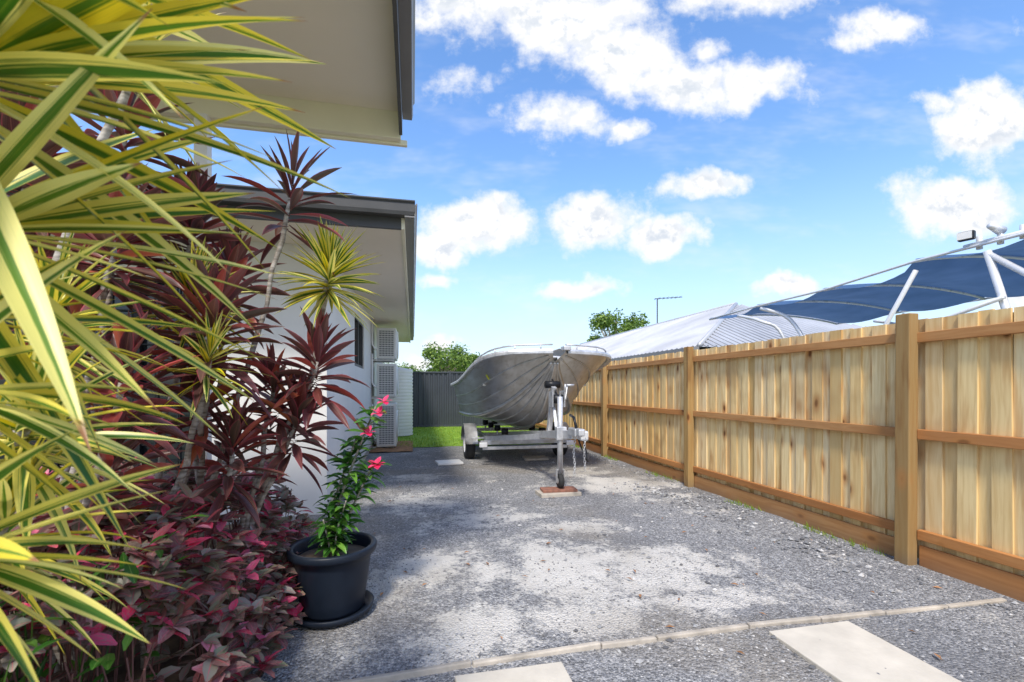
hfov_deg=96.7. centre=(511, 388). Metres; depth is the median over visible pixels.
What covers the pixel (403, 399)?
rainwater tank
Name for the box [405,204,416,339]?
side gutter
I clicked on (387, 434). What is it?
air conditioner
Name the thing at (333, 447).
wall side
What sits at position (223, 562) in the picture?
burgundy shrub
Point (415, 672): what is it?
edging board
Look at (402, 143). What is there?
porch beam lip
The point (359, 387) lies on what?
wall
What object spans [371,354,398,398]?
air conditioner
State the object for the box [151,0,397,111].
porch soffit
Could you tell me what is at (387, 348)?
air conditioner
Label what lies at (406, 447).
mulch strip
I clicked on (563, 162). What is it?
sky
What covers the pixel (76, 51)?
variegated dracaena
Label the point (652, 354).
eave gutter
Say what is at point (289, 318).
wall front
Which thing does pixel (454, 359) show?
leafy tree
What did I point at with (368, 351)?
wall side
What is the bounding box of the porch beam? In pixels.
[15,84,400,141]
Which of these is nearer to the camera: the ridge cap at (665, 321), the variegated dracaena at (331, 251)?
the variegated dracaena at (331, 251)
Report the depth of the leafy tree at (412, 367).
39.00 m
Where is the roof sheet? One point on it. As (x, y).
(705, 347)
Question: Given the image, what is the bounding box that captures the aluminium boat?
[450,344,610,428]
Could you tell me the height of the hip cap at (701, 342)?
1.545 m
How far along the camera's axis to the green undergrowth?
1.37 m
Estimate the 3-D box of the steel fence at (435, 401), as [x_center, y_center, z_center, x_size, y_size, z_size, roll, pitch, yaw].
[-0.293,0.360,15.428,18.000,1.840,0.088,0,0,-12]
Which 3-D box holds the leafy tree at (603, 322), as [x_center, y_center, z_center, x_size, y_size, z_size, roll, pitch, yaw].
[6.711,-1.813,28.561,3.885,6.229,3.931,0,0,-12]
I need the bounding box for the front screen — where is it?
[6,282,189,510]
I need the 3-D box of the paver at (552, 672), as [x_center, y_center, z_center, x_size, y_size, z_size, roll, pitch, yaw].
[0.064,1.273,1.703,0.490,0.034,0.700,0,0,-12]
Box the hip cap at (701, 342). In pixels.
[696,302,737,347]
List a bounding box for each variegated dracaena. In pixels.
[0,0,348,681]
[0,2,245,657]
[115,217,382,605]
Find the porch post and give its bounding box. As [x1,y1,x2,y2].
[194,112,211,602]
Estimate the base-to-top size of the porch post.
2.880 m
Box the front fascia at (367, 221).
[6,189,400,229]
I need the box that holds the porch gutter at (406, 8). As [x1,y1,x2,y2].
[398,0,414,119]
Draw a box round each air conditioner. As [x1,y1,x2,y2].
[371,319,398,362]
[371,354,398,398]
[371,402,398,447]
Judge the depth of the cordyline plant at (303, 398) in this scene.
2.37 m
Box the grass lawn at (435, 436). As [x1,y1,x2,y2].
[399,426,550,446]
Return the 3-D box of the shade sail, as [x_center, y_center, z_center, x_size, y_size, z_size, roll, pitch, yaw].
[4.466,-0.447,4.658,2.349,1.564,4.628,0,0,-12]
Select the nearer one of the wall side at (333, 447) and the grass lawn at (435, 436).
the wall side at (333, 447)
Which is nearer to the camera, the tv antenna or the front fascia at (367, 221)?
the front fascia at (367, 221)
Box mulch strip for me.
[370,441,412,451]
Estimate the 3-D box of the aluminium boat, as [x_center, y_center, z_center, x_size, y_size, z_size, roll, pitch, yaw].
[0.116,0.114,8.401,2.161,1.432,4.884,0,0,-12]
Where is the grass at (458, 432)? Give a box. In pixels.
[375,425,886,554]
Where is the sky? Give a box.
[57,0,1023,370]
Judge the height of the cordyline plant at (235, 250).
2.387 m
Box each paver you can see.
[455,662,571,681]
[535,486,581,497]
[769,621,960,681]
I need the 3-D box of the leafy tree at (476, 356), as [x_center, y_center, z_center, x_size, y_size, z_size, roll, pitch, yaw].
[-3.791,-0.788,36.102,2.876,4.198,2.756,0,0,-12]
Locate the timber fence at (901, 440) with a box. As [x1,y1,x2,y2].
[535,306,1023,601]
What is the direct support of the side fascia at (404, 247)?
attached to the soffit at (386, 245)
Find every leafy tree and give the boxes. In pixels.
[384,362,424,370]
[420,341,474,371]
[456,352,479,371]
[586,308,649,341]
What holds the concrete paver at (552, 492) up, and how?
on the gravel driveway
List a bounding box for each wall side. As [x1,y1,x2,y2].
[306,245,354,514]
[363,308,382,453]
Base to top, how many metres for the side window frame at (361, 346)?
0.800 m
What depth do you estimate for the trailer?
6.93 m
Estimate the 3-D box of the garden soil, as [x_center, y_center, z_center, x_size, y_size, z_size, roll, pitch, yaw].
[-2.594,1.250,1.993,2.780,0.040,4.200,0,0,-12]
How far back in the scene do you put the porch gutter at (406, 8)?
2.44 m
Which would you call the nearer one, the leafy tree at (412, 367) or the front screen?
the front screen
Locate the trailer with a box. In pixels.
[461,379,588,487]
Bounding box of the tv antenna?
[654,296,680,322]
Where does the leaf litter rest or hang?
on the gravel driveway
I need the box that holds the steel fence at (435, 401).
[412,371,508,426]
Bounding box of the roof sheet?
[653,318,779,352]
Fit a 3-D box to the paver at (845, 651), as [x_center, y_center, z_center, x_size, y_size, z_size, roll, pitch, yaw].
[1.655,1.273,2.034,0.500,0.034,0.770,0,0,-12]
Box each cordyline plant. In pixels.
[0,81,209,677]
[122,158,295,669]
[184,130,369,647]
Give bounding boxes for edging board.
[337,598,1006,681]
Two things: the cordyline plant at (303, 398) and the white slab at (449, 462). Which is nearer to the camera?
the cordyline plant at (303, 398)
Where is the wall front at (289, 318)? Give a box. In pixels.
[212,241,305,518]
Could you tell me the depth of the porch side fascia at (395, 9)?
2.28 m
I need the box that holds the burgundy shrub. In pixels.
[0,457,317,681]
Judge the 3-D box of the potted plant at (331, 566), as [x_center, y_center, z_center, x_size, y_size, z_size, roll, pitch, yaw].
[-0.974,0.654,2.612,0.579,1.236,0.482,0,0,-12]
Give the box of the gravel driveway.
[193,444,1023,681]
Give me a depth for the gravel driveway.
2.91 m
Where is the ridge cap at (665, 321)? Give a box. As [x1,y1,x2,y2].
[581,302,734,343]
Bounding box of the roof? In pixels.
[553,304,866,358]
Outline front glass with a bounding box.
[0,282,193,518]
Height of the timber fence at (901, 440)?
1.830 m
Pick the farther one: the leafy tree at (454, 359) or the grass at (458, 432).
the leafy tree at (454, 359)
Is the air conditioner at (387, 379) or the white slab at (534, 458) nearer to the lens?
the white slab at (534, 458)
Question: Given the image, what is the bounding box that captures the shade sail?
[709,223,1023,337]
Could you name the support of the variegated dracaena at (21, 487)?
on the garden soil
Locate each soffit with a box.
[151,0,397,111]
[212,217,408,341]
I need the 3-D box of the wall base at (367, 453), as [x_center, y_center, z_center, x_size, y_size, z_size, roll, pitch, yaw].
[-2.827,1.230,9.004,0.012,0.100,9.000,0,0,-12]
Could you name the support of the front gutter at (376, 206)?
attached to the front fascia at (367, 221)
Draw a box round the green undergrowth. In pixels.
[0,514,208,681]
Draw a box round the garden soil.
[0,521,326,681]
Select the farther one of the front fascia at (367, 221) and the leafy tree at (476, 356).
the leafy tree at (476, 356)
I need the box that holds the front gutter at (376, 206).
[138,183,414,217]
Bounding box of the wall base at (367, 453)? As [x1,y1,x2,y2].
[327,438,376,511]
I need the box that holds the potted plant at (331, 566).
[286,395,391,628]
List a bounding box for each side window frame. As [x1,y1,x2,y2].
[355,317,362,326]
[355,322,358,364]
[359,327,362,365]
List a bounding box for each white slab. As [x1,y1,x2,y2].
[435,459,462,465]
[522,455,548,460]
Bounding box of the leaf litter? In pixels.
[380,468,941,659]
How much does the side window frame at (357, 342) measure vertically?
0.700 m
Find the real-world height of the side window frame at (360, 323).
0.050 m
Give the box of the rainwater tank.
[382,367,412,435]
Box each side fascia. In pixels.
[392,0,401,134]
[401,218,409,342]
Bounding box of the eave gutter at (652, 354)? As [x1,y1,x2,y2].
[611,347,698,360]
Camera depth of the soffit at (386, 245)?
5.25 m
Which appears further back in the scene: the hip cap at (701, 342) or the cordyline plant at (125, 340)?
the hip cap at (701, 342)
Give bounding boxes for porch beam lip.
[75,108,406,147]
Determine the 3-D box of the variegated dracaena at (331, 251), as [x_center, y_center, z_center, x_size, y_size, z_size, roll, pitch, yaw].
[-1.210,0.160,2.229,1.144,2.153,0.962,0,0,-12]
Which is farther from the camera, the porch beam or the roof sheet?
the roof sheet

